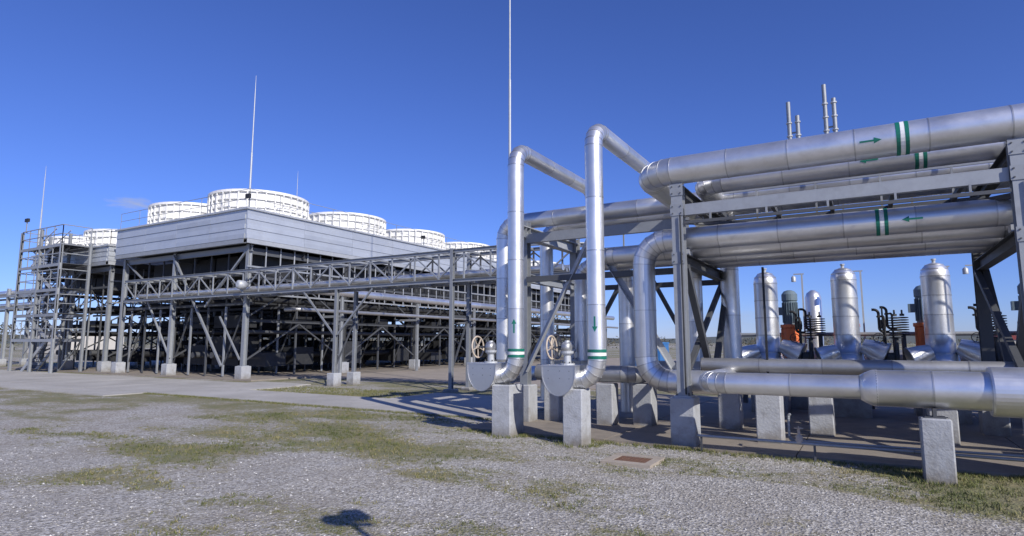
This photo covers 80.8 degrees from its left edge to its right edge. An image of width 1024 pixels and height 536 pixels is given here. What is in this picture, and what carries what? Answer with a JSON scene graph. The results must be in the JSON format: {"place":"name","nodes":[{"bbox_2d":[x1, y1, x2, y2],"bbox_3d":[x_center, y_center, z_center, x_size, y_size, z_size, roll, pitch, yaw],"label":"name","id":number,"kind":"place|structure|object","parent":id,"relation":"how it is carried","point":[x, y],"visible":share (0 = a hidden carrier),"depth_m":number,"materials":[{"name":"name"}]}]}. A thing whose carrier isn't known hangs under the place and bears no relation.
{"place":"outdoors","nodes":[
{"label":"outdoors","id":0,"kind":"place"},
{"bbox_2d":[27,331,126,352],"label":"industrial building","id":1,"kind":"structure","parent":0,"point":[91,342],"depth_m":93.75,"materials":[{"name":"metal"}]},
{"bbox_2d":[0,370,543,418],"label":"concrete road","id":2,"kind":"structure","parent":0,"point":[463,405],"depth_m":20.16,"materials":[{"name":"grey concrete"}]},
{"bbox_2d":[0,334,978,343],"bbox_3d":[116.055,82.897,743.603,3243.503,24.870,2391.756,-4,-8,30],"label":"hills","id":3,"kind":"structure","parent":0,"point":[911,339],"depth_m":978.19,"materials":[{"name":"green plant"}]},
{"bbox_2d":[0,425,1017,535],"bbox_3d":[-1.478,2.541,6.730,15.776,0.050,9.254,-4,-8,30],"label":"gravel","id":4,"kind":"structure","parent":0,"point":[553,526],"depth_m":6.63,"materials":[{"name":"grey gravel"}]},
{"bbox_2d":[0,343,1023,535],"bbox_3d":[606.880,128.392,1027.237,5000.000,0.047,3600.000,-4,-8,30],"label":"ground","id":5,"kind":"structure","parent":0,"point":[129,414],"depth_m":7.33,"materials":[{"name":"grey gravel"}]},
{"bbox_2d":[0,286,76,366],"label":"pipe rack","id":6,"kind":"object","parent":5,"relation":"on","point":[8,306],"visible":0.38,"depth_m":43.85,"materials":[{"name":"metal"}]},
{"bbox_2d":[0,357,675,389],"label":"concrete slab","id":7,"kind":"structure","parent":5,"relation":"on","point":[429,372],"depth_m":33.92,"materials":[{"name":"grey concrete"}]},
{"bbox_2d":[7,218,92,372],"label":"stair tower","id":8,"kind":"structure","parent":7,"relation":"on","point":[59,250],"depth_m":34.67,"materials":[{"name":"metal"}]},
{"bbox_2d":[26,229,390,371],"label":"cooling tower","id":9,"kind":"structure","parent":7,"relation":"on","point":[106,274],"depth_m":36.78,"materials":[{"name":"grey metal"}]},
{"bbox_2d":[37,171,45,253],"bbox_3d":[-29.777,-3.711,38.135,0.209,5.700,0.220,-4,-8,30],"label":"lightning rod","id":10,"kind":"object","parent":9,"relation":"on","point":[41,211],"visible":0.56,"depth_m":38.07,"materials":[{"name":"grey paint"}]},
{"bbox_2d":[111,188,570,378],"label":"cooling tower","id":11,"kind":"structure","parent":7,"relation":"on","point":[230,229],"depth_m":32.52,"materials":[{"name":"grey metal"}]},
{"bbox_2d":[249,83,255,187],"bbox_3d":[-14.972,-6.633,34.655,0.251,9.350,0.264,-4,-8,30],"label":"lightning rod","id":12,"kind":"object","parent":11,"relation":"on","point":[250,179],"visible":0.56,"depth_m":34.65,"materials":[{"name":"grey paint"}]},
{"bbox_2d":[123,242,617,392],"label":"pipe bridge","id":13,"kind":"structure","parent":7,"relation":"on","point":[357,288],"depth_m":24.60,"materials":[{"name":"metal"}]},
{"bbox_2d":[635,342,668,362],"bbox_3d":[8.940,5.735,39.562,2.260,1.700,2.120,-4,-8,30],"label":"storage container","id":14,"kind":"object","parent":7,"relation":"on","point":[660,356],"visible":0.03,"depth_m":38.71,"materials":[{"name":"metal"}]},
{"bbox_2d":[0,322,978,349],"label":"distant treeline","id":15,"kind":"object","parent":5,"relation":"on","point":[562,339],"visible":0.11,"depth_m":197.55,"materials":[{"name":"green plant"}]},
{"bbox_2d":[541,124,650,446],"bbox_3d":[2.342,0.492,12.610,1.119,5.709,5.451,-4,-8,30],"label":"expansion loop pipe","id":16,"kind":"object","parent":5,"relation":"on","point":[569,381],"visible":0.77,"depth_m":10.19,"materials":[{"name":"metal"}]},
{"bbox_2d":[600,453,664,468],"bbox_3d":[1.744,2.816,8.667,0.720,0.131,0.720,-4,-8,30],"label":"manhole cover","id":17,"kind":"object","parent":5,"relation":"on","point":[635,460],"visible":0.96,"depth_m":8.57,"materials":[{"name":"concrete"}]},
{"bbox_2d":[462,394,1023,476],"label":"concrete slab","id":18,"kind":"structure","parent":5,"relation":"on","point":[892,426],"depth_m":10.79,"materials":[{"name":"grey concrete"}]},
{"bbox_2d":[467,145,584,436],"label":"expansion loop pipe","id":19,"kind":"object","parent":18,"relation":"on","point":[495,376],"visible":0.84,"depth_m":11.27,"materials":[{"name":"metal"}]},
{"bbox_2d":[508,0,510,157],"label":"lightning rod","id":20,"kind":"object","parent":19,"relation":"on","point":[509,144],"visible":0.3,"depth_m":22.59,"materials":[{"name":"grey paint"}]},
{"bbox_2d":[534,333,645,424],"bbox_3d":[3.077,2.488,13.604,2.155,1.992,4.949,-11,-13,58],"label":"valve line","id":21,"kind":"object","parent":18,"relation":"on","point":[607,409],"visible":0.34,"depth_m":12.30,"materials":[{"name":"metal"}]},
{"bbox_2d":[520,138,1023,446],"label":"pipe rack","id":22,"kind":"object","parent":18,"relation":"on","point":[1007,166],"visible":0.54,"depth_m":10.22,"materials":[{"name":"metal"}]},
{"bbox_2d":[496,162,992,382],"bbox_3d":[8.494,0.205,10.325,19.753,4.108,1.703,-4,-8,30],"label":"insulated pipe","id":23,"kind":"object","parent":22,"relation":"on","point":[619,210],"visible":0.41,"depth_m":13.62,"materials":[{"name":"metal"}]},
{"bbox_2d":[540,182,1009,399],"bbox_3d":[8.956,0.446,10.422,19.083,4.483,0.348,-4,-8,30],"label":"insulated pipe","id":24,"kind":"object","parent":22,"relation":"on","point":[546,292],"visible":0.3,"depth_m":14.67,"materials":[{"name":"metal"}]},
{"bbox_2d":[574,238,1002,359],"bbox_3d":[8.959,0.882,8.849,17.553,3.233,0.288,-4,-8,30],"label":"insulated pipe","id":25,"kind":"object","parent":22,"relation":"on","point":[580,313],"visible":0.31,"depth_m":11.37,"materials":[{"name":"metal"}]},
{"bbox_2d":[786,102,800,138],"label":"vent pipe","id":26,"kind":"object","parent":22,"relation":"attached to","point":[789,123],"visible":0.43,"depth_m":13.29,"materials":[{"name":"metal"}]},
{"bbox_2d":[604,226,1007,412],"bbox_3d":[9.253,0.865,8.589,16.783,3.403,1.898,-4,-8,30],"label":"insulated pipe","id":27,"kind":"object","parent":22,"relation":"on","point":[616,256],"visible":0.48,"depth_m":10.66,"materials":[{"name":"metal"}]},
{"bbox_2d":[632,199,1013,394],"bbox_3d":[8.995,0.301,7.100,15.663,2.909,0.411,-4,-8,30],"label":"insulated pipe","id":28,"kind":"object","parent":22,"relation":"on","point":[652,247],"visible":0.92,"depth_m":9.82,"materials":[{"name":"metal"}]},
{"bbox_2d":[821,84,838,133],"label":"vent pipe","id":29,"kind":"object","parent":22,"relation":"attached to","point":[834,115],"visible":0.52,"depth_m":12.93,"materials":[{"name":"metal"}]},
{"bbox_2d":[639,103,1023,226],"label":"insulated pipe","id":30,"kind":"object","parent":22,"relation":"on","point":[949,131],"visible":0.83,"depth_m":9.06,"materials":[{"name":"metal"}]},
{"bbox_2d":[688,246,992,360],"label":"insulated pipe","id":31,"kind":"object","parent":22,"relation":"on","point":[697,279],"visible":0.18,"depth_m":11.66,"materials":[{"name":"metal"}]},
{"bbox_2d":[695,142,1005,357],"bbox_3d":[10.301,-0.319,8.465,14.703,3.524,2.740,-4,-8,30],"label":"insulated pipe","id":32,"kind":"object","parent":22,"relation":"on","point":[710,190],"visible":0.49,"depth_m":10.29,"materials":[{"name":"metal"}]},
{"bbox_2d":[742,268,825,413],"bbox_3d":[6.767,1.840,15.000,1.971,3.620,1.981,-4,-8,30],"label":"vertical pump","id":33,"kind":"object","parent":18,"relation":"on","point":[791,345],"visible":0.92,"depth_m":14.61,"materials":[{"name":"metal"}]},
{"bbox_2d":[632,267,1014,445],"bbox_3d":[9.184,1.462,9.817,14.209,3.100,4.409,-4,-8,30],"label":"insulated pipe","id":34,"kind":"object","parent":18,"relation":"on","point":[770,420],"visible":0.56,"depth_m":10.18,"materials":[{"name":"metal"}]},
{"bbox_2d":[814,264,909,418],"bbox_3d":[8.233,1.734,14.147,1.971,3.620,1.981,-4,-8,30],"label":"vertical pump","id":35,"kind":"object","parent":18,"relation":"on","point":[846,323],"visible":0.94,"depth_m":13.68,"materials":[{"name":"metal"}]},
{"bbox_2d":[741,265,1016,408],"bbox_3d":[10.221,1.738,14.565,9.218,3.515,1.154,-4,-8,30],"label":"instrument stand","id":36,"kind":"object","parent":18,"relation":"on","point":[813,303],"visible":0.14,"depth_m":15.95,"materials":[{"name":"metal"}]},
{"bbox_2d":[904,259,1007,423],"bbox_3d":[9.752,1.625,13.264,1.971,3.620,1.981,-4,-8,30],"label":"vertical pump","id":37,"kind":"object","parent":18,"relation":"on","point":[931,307],"visible":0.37,"depth_m":12.88,"materials":[{"name":"metal"}]},
{"bbox_2d":[1010,283,1021,419],"bbox_3d":[11.253,1.518,12.390,1.971,3.620,1.981,-4,-8,30],"label":"vertical pump","id":38,"kind":"object","parent":18,"relation":"on","point":[1014,305],"visible":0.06,"depth_m":13.25,"materials":[{"name":"metal"}]},
{"bbox_2d":[697,413,1023,461],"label":"drain pipe","id":39,"kind":"object","parent":5,"relation":"on","point":[798,440],"visible":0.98,"depth_m":8.50,"materials":[{"name":"metal"}]},
{"bbox_2d":[699,367,1023,484],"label":"insulated pipe","id":40,"kind":"object","parent":5,"relation":"on","point":[996,391],"visible":1,"depth_m":7.52,"materials":[{"name":"metal"}]},
{"bbox_2d":[0,0,1023,338],"label":"sky","id":41,"kind":"structure","parent":0,"point":[396,112],"materials":[{"name":"blue"}]},
{"bbox_2d":[2,385,1023,535],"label":"grass","id":42,"kind":"structure","parent":0,"point":[918,471],"depth_m":8.87,"materials":[{"name":"green plant"}]}
]}

